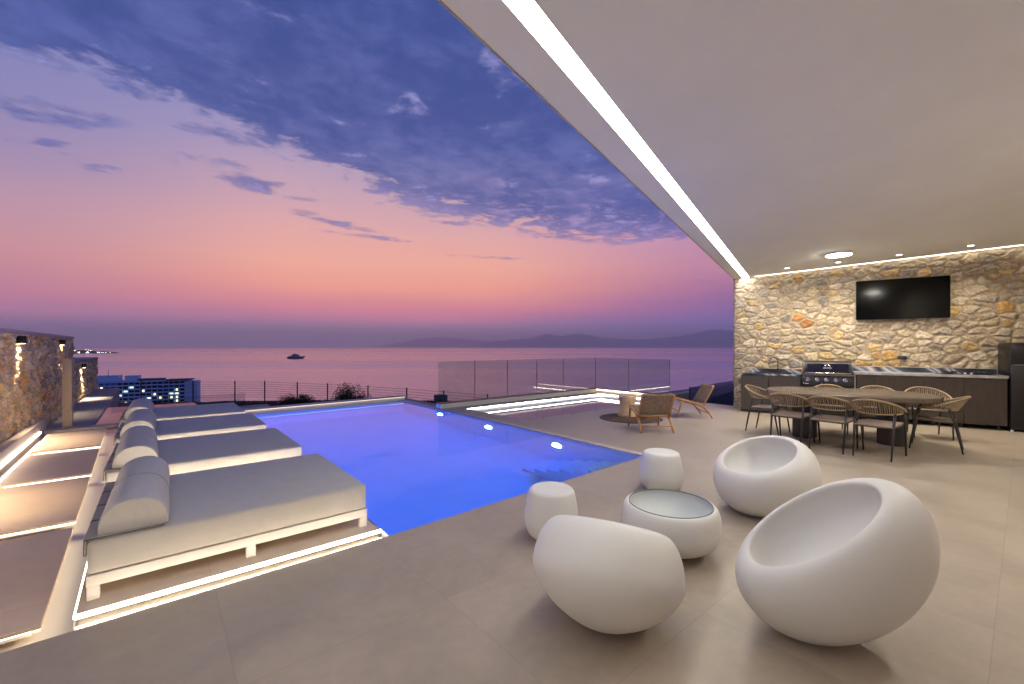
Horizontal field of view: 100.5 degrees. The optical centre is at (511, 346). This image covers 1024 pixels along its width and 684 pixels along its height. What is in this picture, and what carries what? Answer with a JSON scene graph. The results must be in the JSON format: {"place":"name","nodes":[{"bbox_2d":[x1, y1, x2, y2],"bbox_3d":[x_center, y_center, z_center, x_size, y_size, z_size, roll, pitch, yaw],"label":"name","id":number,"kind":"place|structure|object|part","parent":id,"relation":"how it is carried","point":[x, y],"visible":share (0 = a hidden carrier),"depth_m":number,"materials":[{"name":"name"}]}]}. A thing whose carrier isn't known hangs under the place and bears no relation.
{"place":"outdoors","nodes":[
{"label":"outdoors","id":0,"kind":"place"},
{"bbox_2d":[44,423,119,436],"bbox_3d":[-7.200,1.598,8.138,2.520,0.304,0.320,0,0,-40],"label":"channel rim","id":1,"kind":"object","parent":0,"point":[111,427],"depth_m":7.63,"materials":[{"name":"beige concrete"}]},
{"bbox_2d":[62,359,72,427],"bbox_3d":[-8.040,0.843,7.703,0.120,1.255,0.160,0,0,-40],"label":"gate post","id":2,"kind":"object","parent":1,"relation":"on","point":[67,392],"visible":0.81,"depth_m":7.64,"materials":[{"name":"beige paint"}]},
{"bbox_2d":[47,388,119,428],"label":"path","id":3,"kind":"structure","parent":0,"point":[90,408],"depth_m":10.37,"materials":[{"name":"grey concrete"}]},
{"bbox_2d":[74,350,116,353],"bbox_3d":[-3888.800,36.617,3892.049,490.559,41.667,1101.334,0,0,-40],"label":"headland","id":4,"kind":"structure","parent":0,"point":[83,352],"depth_m":3617.61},
{"bbox_2d":[96,412,122,424],"bbox_3d":[-8.150,1.630,9.695,1.960,0.240,3.270,0,0,-40],"label":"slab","id":5,"kind":"object","parent":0,"point":[107,418],"visible":0.14,"depth_m":8.96,"materials":[{"name":"stone"}]},
{"bbox_2d":[102,402,196,413],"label":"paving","id":6,"kind":"structure","parent":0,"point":[114,409],"depth_m":10.38,"materials":[{"name":"beige stone"}]},
{"bbox_2d":[119,398,244,425],"bbox_3d":[-5.757,1.181,7.489,1.634,0.538,1.500,0,0,-40],"label":"lounger","id":7,"kind":"object","parent":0,"point":[182,412],"visible":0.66,"depth_m":7.28,"materials":[{"name":"white fabric"}]},
{"bbox_2d":[114,409,266,445],"bbox_3d":[-4.619,1.181,6.185,1.634,0.538,1.380,0,0,-40],"label":"lounger","id":8,"kind":"object","parent":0,"point":[183,427],"visible":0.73,"depth_m":5.96,"materials":[{"name":"white fabric"}]},
{"bbox_2d":[103,425,301,482],"bbox_3d":[-3.453,1.181,4.846,1.634,0.538,1.440,0,0,-40],"label":"lounger","id":9,"kind":"object","parent":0,"point":[192,453],"visible":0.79,"depth_m":4.54,"materials":[{"name":"white fabric"}]},
{"bbox_2d":[117,399,433,406],"bbox_3d":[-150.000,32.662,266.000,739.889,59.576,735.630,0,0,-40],"label":"terrain","id":10,"kind":"structure","parent":0,"point":[122,404],"depth_m":22.55,"materials":[{"name":"green plant"}]},
{"bbox_2d":[73,357,97,403],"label":"stone wall","id":11,"kind":"structure","parent":10,"relation":"on","point":[85,384],"depth_m":12.32,"materials":[{"name":"brown stone"}]},
{"bbox_2d":[97,370,200,401],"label":"hotel block","id":12,"kind":"structure","parent":10,"relation":"on","point":[129,386],"depth_m":342.88,"materials":[{"name":"blue"}]},
{"bbox_2d":[239,404,268,408],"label":"garden plinth","id":13,"kind":"structure","parent":10,"relation":"on","point":[255,406],"depth_m":12.05,"materials":[{"name":"grey concrete"}]},
{"bbox_2d":[275,393,320,405],"bbox_3d":[-9.144,2.712,18.744,2.313,1.498,1.977,0,0,-40],"label":"bush","id":14,"kind":"object","parent":10,"relation":"on","point":[300,399],"visible":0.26,"depth_m":18.30,"materials":[{"name":"green plant"}]},
{"bbox_2d":[140,380,487,401],"bbox_3d":[-10.412,2.930,20.750,20.870,2.240,1.811,0,0,20],"label":"wire fence","id":15,"kind":"object","parent":10,"relation":"on","point":[235,388],"visible":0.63,"depth_m":22.45,"materials":[{"name":"black metal"}]},
{"bbox_2d":[332,383,371,400],"bbox_3d":[-6.818,2.458,18.024,1.928,2.000,2.113,0,0,-40],"label":"bush","id":16,"kind":"object","parent":10,"relation":"on","point":[347,394],"visible":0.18,"depth_m":17.89,"materials":[{"name":"green plant"}]},
{"bbox_2d":[434,394,447,403],"bbox_3d":[-2.350,2.615,14.019,0.350,2.070,0.300,0,0,-40],"label":"chimney stack","id":17,"kind":"object","parent":10,"relation":"on","point":[440,398],"visible":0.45,"depth_m":13.92,"materials":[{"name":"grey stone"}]},
{"bbox_2d":[659,389,688,393],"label":"terrace","id":18,"kind":"structure","parent":10,"relation":"on","point":[676,391],"depth_m":22.38,"materials":[{"name":"grey concrete"}]},
{"bbox_2d":[670,391,688,399],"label":"wall","id":19,"kind":"structure","parent":18,"relation":"on","point":[684,395],"depth_m":14.84,"materials":[{"name":"grey concrete"}]},
{"bbox_2d":[689,381,734,405],"bbox_3d":[7.776,1.765,15.260,6.556,1.070,0.069,0,0,-44],"label":"balustrade","id":20,"kind":"object","parent":18,"relation":"on","point":[722,393],"visible":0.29,"depth_m":14.74,"materials":[{"name":"clear glass"}]},
{"bbox_2d":[0,0,748,346],"label":"sky","id":21,"kind":"structure","parent":0,"point":[174,173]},
{"bbox_2d":[73,347,733,401],"bbox_3d":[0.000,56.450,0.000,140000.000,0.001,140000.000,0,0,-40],"label":"sea","id":22,"kind":"structure","parent":0,"point":[470,372],"depth_m":1107.18,"materials":[{"name":"liquid"}]},
{"bbox_2d":[287,354,304,358],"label":"yacht","id":23,"kind":"object","parent":22,"relation":"on","point":[295,356],"visible":1,"depth_m":2015.47,"materials":[{"name":"grey"}]},
{"bbox_2d":[377,337,495,346],"bbox_3d":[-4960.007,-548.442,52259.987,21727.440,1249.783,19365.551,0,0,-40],"label":"distant mountains","id":24,"kind":"structure","parent":22,"relation":"on","point":[438,342],"depth_m":50920.66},
{"bbox_2d":[0,392,1023,683],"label":"deck","id":25,"kind":"structure","parent":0,"point":[462,598],"depth_m":2.32,"materials":[{"name":"tile"}]},
{"bbox_2d":[0,418,46,478],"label":"lit curb","id":26,"kind":"structure","parent":25,"relation":"on","point":[16,448],"depth_m":5.87,"materials":[{"name":"beige concrete"}]},
{"bbox_2d":[0,328,74,442],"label":"boundary stone wall","id":27,"kind":"structure","parent":25,"relation":"on","point":[30,381],"depth_m":6.82,"materials":[{"name":"brown stone"}]},
{"bbox_2d":[16,336,27,343],"bbox_3d":[-7.194,-0.103,6.248,0.100,0.113,0.110,0,0,-40],"label":"wall lamp","id":28,"kind":"object","parent":27,"relation":"attached to","point":[21,339],"visible":1,"depth_m":6.21,"materials":[{"name":"black metal"}]},
{"bbox_2d":[59,340,65,344],"bbox_3d":[-9.476,-0.093,8.968,0.100,0.113,0.110,0,0,-40],"label":"wall lamp","id":29,"kind":"object","parent":27,"relation":"attached to","point":[62,342],"visible":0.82,"depth_m":8.93,"materials":[{"name":"black metal"}]},
{"bbox_2d":[0,432,116,652],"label":"water channel","id":30,"kind":"object","parent":25,"relation":"in","point":[58,620],"depth_m":2.99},
{"bbox_2d":[0,528,72,644],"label":"stepping slab","id":31,"kind":"structure","parent":30,"relation":"in","point":[30,566],"depth_m":2.67,"materials":[{"name":"tile"}]},
{"bbox_2d":[0,476,89,540],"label":"stepping slab","id":32,"kind":"structure","parent":30,"relation":"in","point":[32,509],"depth_m":3.86,"materials":[{"name":"tile"}]},
{"bbox_2d":[0,448,99,487],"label":"stepping slab","id":33,"kind":"structure","parent":30,"relation":"in","point":[38,469],"depth_m":5.07,"materials":[{"name":"tile"}]},
{"bbox_2d":[30,429,105,453],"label":"stepping slab","id":34,"kind":"structure","parent":30,"relation":"in","point":[66,442],"depth_m":6.52,"materials":[{"name":"tile"}]},
{"bbox_2d":[73,518,380,628],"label":"lounger platform","id":35,"kind":"structure","parent":25,"relation":"on","point":[127,595],"depth_m":2.76,"materials":[{"name":"tile"}]},
{"bbox_2d":[83,453,366,600],"bbox_3d":[-2.239,1.181,3.456,1.634,0.538,1.370,0,0,-40],"label":"lounger","id":36,"kind":"object","parent":35,"relation":"on","point":[151,513],"visible":1,"depth_m":2.97,"materials":[{"name":"white fabric"}]},
{"bbox_2d":[255,401,640,538],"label":"swimming pool","id":37,"kind":"structure","parent":25,"relation":"in","point":[382,534],"depth_m":7.48,"materials":[{"name":"paint"}]},
{"bbox_2d":[243,395,406,414],"bbox_3d":[-4.591,1.554,10.381,4.383,0.392,0.280,0,0,-43],"label":"infinity upstand","id":38,"kind":"object","parent":37,"relation":"on","point":[318,405],"visible":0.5,"depth_m":10.30,"materials":[{"name":"white concrete"}]},
{"bbox_2d":[405,398,435,406],"bbox_3d":[-2.504,1.705,11.335,0.309,0.490,2.540,0,0,-40],"label":"ledge","id":39,"kind":"object","parent":37,"relation":"attached to","point":[423,402],"visible":0.07,"depth_m":11.15,"materials":[{"name":"grey concrete"}]},
{"bbox_2d":[254,402,638,535],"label":"pool water","id":40,"kind":"structure","parent":37,"relation":"in","point":[409,465],"depth_m":5.71,"materials":[{"name":"blue liquid"}]},
{"bbox_2d":[399,399,641,456],"bbox_3d":[-0.646,1.518,8.713,0.120,0.144,7.752,0,0,-39],"label":"pool coping","id":41,"kind":"object","parent":37,"relation":"on","point":[565,437],"visible":0.24,"depth_m":7.27,"materials":[{"name":"white stone"}]},
{"bbox_2d":[524,481,577,539],"bbox_3d":[0.302,1.267,3.274,0.414,0.366,0.414,0,0,-40],"label":"stool","id":42,"kind":"object","parent":25,"relation":"on","point":[546,501],"visible":0.73,"depth_m":3.14,"materials":[{"name":"white plastic"}]},
{"bbox_2d":[470,394,639,420],"bbox_3d":[1.498,1.560,10.732,4.930,0.219,2.090,0,0,-40],"label":"plunge basin","id":43,"kind":"object","parent":25,"relation":"in","point":[532,410],"visible":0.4,"depth_m":11.34,"materials":[{"name":"paint"}]},
{"bbox_2d":[469,394,640,408],"bbox_3d":[1.485,1.461,10.752,4.916,0.018,2.036,0,0,-40],"label":"basin light","id":44,"kind":"object","parent":43,"relation":"attached to","point":[542,400],"visible":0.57,"depth_m":11.41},
{"bbox_2d":[436,387,676,408],"bbox_3d":[1.327,1.441,10.955,5.910,0.218,2.910,0,0,-40],"label":"balustrade upstand","id":45,"kind":"object","parent":25,"relation":"on","point":[459,403],"visible":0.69,"depth_m":11.81,"materials":[{"name":"white concrete"}]},
{"bbox_2d":[442,358,669,398],"bbox_3d":[1.309,0.841,10.913,5.778,0.981,2.600,0,0,-40],"label":"glass balustrade","id":46,"kind":"object","parent":45,"relation":"on","point":[580,389],"visible":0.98,"depth_m":12.09,"materials":[{"name":"clear glass"}]},
{"bbox_2d":[533,515,684,633],"bbox_3d":[0.498,1.148,2.244,0.774,0.604,0.743,0,0,25],"label":"pod chair","id":47,"kind":"object","parent":25,"relation":"on","point":[604,576],"visible":1,"depth_m":1.96,"materials":[{"name":"white plastic"}]},
{"bbox_2d":[600,413,662,423],"bbox_3d":[2.407,1.444,8.636,1.240,0.010,1.240,0,0,-40],"label":"rug","id":48,"kind":"object","parent":25,"relation":"on","point":[613,417],"visible":0.52,"depth_m":8.42,"materials":[{"name":"fabric"}]},
{"bbox_2d":[617,394,636,416],"bbox_3d":[2.405,1.218,8.861,0.391,0.440,0.393,0,0,-40],"label":"drum table","id":49,"kind":"object","parent":48,"relation":"on","point":[625,400],"visible":0.88,"depth_m":8.72,"materials":[{"name":"brown wood"}]},
{"bbox_2d":[628,394,674,432],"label":"easy chair","id":50,"kind":"object","parent":25,"relation":"on","point":[655,405],"visible":1,"depth_m":7.20,"materials":[{"name":"brown wicker"}]},
{"bbox_2d":[639,448,683,489],"bbox_3d":[1.527,1.261,4.359,0.426,0.378,0.426,0,0,-40],"label":"stool","id":51,"kind":"object","parent":25,"relation":"on","point":[661,468],"visible":0.9,"depth_m":4.20,"materials":[{"name":"white plastic"}]},
{"bbox_2d":[621,489,722,558],"bbox_3d":[1.138,1.284,3.067,0.682,0.332,0.682,0,0,-40],"label":"coffee table","id":52,"kind":"object","parent":25,"relation":"on","point":[689,525],"visible":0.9,"depth_m":2.87,"materials":[{"name":"white plastic"}]},
{"bbox_2d":[672,383,713,418],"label":"easy chair","id":53,"kind":"object","parent":25,"relation":"on","point":[703,393],"visible":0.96,"depth_m":8.78,"materials":[{"name":"brown wood"}]},
{"bbox_2d":[713,435,821,517],"bbox_3d":[2.240,1.132,3.771,0.851,0.636,0.806,0,0,-21],"label":"pod chair","id":54,"kind":"object","parent":25,"relation":"on","point":[762,476],"visible":0.98,"depth_m":3.57,"materials":[{"name":"white plastic"}]},
{"bbox_2d":[745,385,790,435],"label":"dining chair","id":55,"kind":"object","parent":25,"relation":"on","point":[763,397],"visible":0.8,"depth_m":7.28,"materials":[{"name":"beige wicker"}]},
{"bbox_2d":[740,368,801,412],"bbox_3d":[5.732,0.958,9.437,1.145,0.944,0.527,0,0,33],"label":"sink cabinet","id":56,"kind":"object","parent":25,"relation":"on","point":[753,377],"visible":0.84,"depth_m":9.32,"materials":[{"name":"black metal"}]},
{"bbox_3d":[5.354,1.011,9.393,0.523,0.758,0.020,0,0,33],"label":"door","id":57,"kind":"part","parent":56,"relation":"part of","materials":[{"name":"grey wood"}]},
{"bbox_2d":[757,371,791,373],"bbox_3d":[5.782,0.572,9.400,0.800,0.023,0.380,0,0,33],"label":"sink","id":58,"kind":"object","parent":56,"relation":"in","point":[776,372],"visible":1,"depth_m":9.34,"materials":[{"name":"black"}]},
{"bbox_2d":[768,357,780,371],"bbox_3d":[5.885,0.406,9.534,0.243,0.353,0.035,0,0,23],"label":"tap","id":59,"kind":"object","parent":56,"relation":"on","point":[777,364],"visible":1,"depth_m":9.51,"materials":[{"name":"black metal"}]},
{"bbox_3d":[5.820,1.011,9.085,0.579,0.758,0.020,0,0,33],"label":"door","id":60,"kind":"part","parent":56,"relation":"part of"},
{"bbox_2d":[768,392,814,442],"bbox_3d":[4.197,1.061,6.418,0.619,0.781,0.575,0,0,-40],"label":"dining chair","id":61,"kind":"object","parent":25,"relation":"on","point":[802,415],"visible":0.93,"depth_m":6.37,"materials":[{"name":"beige wicker"}]},
{"bbox_2d":[802,360,853,416],"bbox_3d":[6.518,0.858,8.817,0.846,1.145,0.664,0,0,33],"label":"gas grill","id":62,"kind":"object","parent":25,"relation":"on","point":[817,372],"visible":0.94,"depth_m":8.59,"materials":[{"name":"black metal"}]},
{"bbox_2d":[817,399,826,414],"bbox_3d":[6.243,1.120,8.746,0.370,0.560,0.015,0,0,33],"label":"door","id":63,"kind":"structure","parent":62,"relation":"in","point":[820,411],"depth_m":8.67,"materials":[{"name":"brown wood"}]},
{"bbox_2d":[828,400,850,416],"bbox_3d":[6.560,1.120,8.537,0.370,0.560,0.015,0,0,33],"label":"door","id":64,"kind":"structure","parent":62,"relation":"in","point":[838,413],"depth_m":8.54,"materials":[{"name":"brown wood"}]},
{"bbox_2d":[814,384,848,433],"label":"dining chair","id":65,"kind":"object","parent":25,"relation":"on","point":[827,385],"visible":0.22,"depth_m":7.46,"materials":[{"name":"beige wicker"}]},
{"bbox_2d":[807,395,857,454],"bbox_3d":[4.521,1.061,6.026,0.619,0.781,0.575,0,0,-38],"label":"dining chair","id":66,"kind":"object","parent":25,"relation":"on","point":[845,420],"visible":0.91,"depth_m":5.96,"materials":[{"name":"beige wicker"}]},
{"bbox_2d":[735,478,939,645],"bbox_3d":[1.614,1.062,2.150,0.918,0.775,0.611,0,0,0],"label":"pod chair","id":67,"kind":"object","parent":25,"relation":"on","point":[853,561],"visible":1,"depth_m":1.94,"materials":[{"name":"white plastic"}]},
{"bbox_2d":[766,387,943,446],"bbox_3d":[5.265,1.080,6.704,2.160,0.740,1.520,0,0,30],"label":"dining table","id":68,"kind":"object","parent":25,"relation":"on","point":[901,399],"visible":0.77,"depth_m":6.35,"materials":[{"name":"brown wood"}]},
{"bbox_2d":[859,385,894,434],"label":"dining chair","id":69,"kind":"object","parent":25,"relation":"on","point":[873,387],"visible":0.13,"depth_m":7.31,"materials":[{"name":"beige wicker"}]},
{"bbox_2d":[733,245,1023,426],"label":"stone feature wall","id":70,"kind":"structure","parent":25,"relation":"on","point":[793,320],"depth_m":8.66,"materials":[{"name":"beige stone"}]},
{"bbox_2d":[437,0,1023,279],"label":"terrace roof","id":71,"kind":"structure","parent":70,"relation":"on","point":[737,139],"depth_m":3.00,"materials":[{"name":"paint"}]},
{"bbox_2d":[825,250,852,257],"bbox_3d":[5.865,-1.662,7.642,0.400,0.065,0.400,0,0,-40],"label":"ceiling lamp","id":72,"kind":"object","parent":71,"relation":"attached to","point":[843,253],"visible":1,"depth_m":7.53,"materials":[{"name":"white plastic"}]},
{"bbox_2d":[897,356,906,358],"bbox_3d":[7.728,0.215,8.428,0.140,0.070,0.025,0,0,33],"label":"wall socket","id":73,"kind":"object","parent":70,"relation":"attached to","point":[901,357],"depth_m":8.42,"materials":[{"name":"grey plastic"}]},
{"bbox_2d":[856,275,950,319],"bbox_3d":[7.697,-0.950,8.430,1.395,0.800,0.092,0,0,33],"label":"television","id":74,"kind":"object","parent":70,"relation":"attached to","point":[916,297],"visible":1,"depth_m":8.36,"materials":[{"name":"black glass"}]},
{"bbox_2d":[851,399,907,461],"bbox_3d":[4.847,1.061,5.648,0.619,0.781,0.575,0,0,-36],"label":"dining chair","id":75,"kind":"object","parent":25,"relation":"on","point":[893,425],"visible":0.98,"depth_m":5.58,"materials":[{"name":"beige wicker"}]},
{"bbox_2d":[905,386,953,440],"bbox_3d":[6.780,1.061,6.948,0.575,0.781,0.619,0,0,30],"label":"dining chair","id":76,"kind":"object","parent":25,"relation":"on","point":[913,409],"visible":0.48,"depth_m":7.01,"materials":[{"name":"beige wicker"}]},
{"bbox_2d":[853,366,1008,429],"bbox_3d":[7.790,0.922,8.081,2.075,1.055,0.527,0,0,33],"label":"hob cabinet","id":77,"kind":"object","parent":25,"relation":"on","point":[986,404],"visible":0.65,"depth_m":7.70,"materials":[{"name":"grey stone"}]},
{"bbox_3d":[7.029,0.961,8.284,0.473,0.808,0.028,0,0,33],"label":"door","id":78,"kind":"part","parent":77,"relation":"part of","materials":[{"name":"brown wood"}]},
{"bbox_3d":[7.439,0.961,8.014,0.496,0.808,0.028,0,0,33],"label":"door","id":79,"kind":"part","parent":77,"relation":"part of","materials":[{"name":"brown wood"}]},
{"bbox_3d":[7.857,0.961,7.737,0.504,0.808,0.028,0,0,33],"label":"door","id":80,"kind":"part","parent":77,"relation":"part of","materials":[{"name":"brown wood"}]},
{"bbox_2d":[935,371,998,375],"bbox_3d":[8.228,0.473,7.751,0.780,0.053,0.380,0,0,33],"label":"gas hob","id":81,"kind":"object","parent":77,"relation":"on","point":[964,373],"visible":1,"depth_m":7.71,"materials":[{"name":"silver metal"}]},
{"bbox_3d":[8.294,0.961,7.451,0.519,0.808,0.028,0,0,33],"label":"door","id":82,"kind":"part","parent":77,"relation":"part of","materials":[{"name":"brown wood"}]},
{"bbox_2d":[908,396,971,454],"bbox_3d":[6.051,1.061,6.024,0.575,0.781,0.619,0,0,-44],"label":"dining chair","id":83,"kind":"object","parent":25,"relation":"on","point":[959,401],"visible":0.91,"depth_m":5.94,"materials":[{"name":"beige wicker"}]},
{"bbox_2d":[998,343,1023,431],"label":"fridge","id":84,"kind":"object","parent":25,"relation":"on","point":[1011,360],"visible":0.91,"depth_m":7.26,"materials":[{"name":"black metal"}]},
{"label":"door","id":85,"kind":"part","parent":84,"relation":"part of","materials":[{"name":"black metal"}]},
{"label":"door","id":86,"kind":"part","parent":84,"relation":"part of","materials":[{"name":"black metal"}]},
{"bbox_2d":[469,329,733,347],"bbox_3d":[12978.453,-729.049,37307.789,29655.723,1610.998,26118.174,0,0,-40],"label":"mountains","id":87,"kind":"structure","parent":0,"point":[714,338],"depth_m":35573.01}
]}

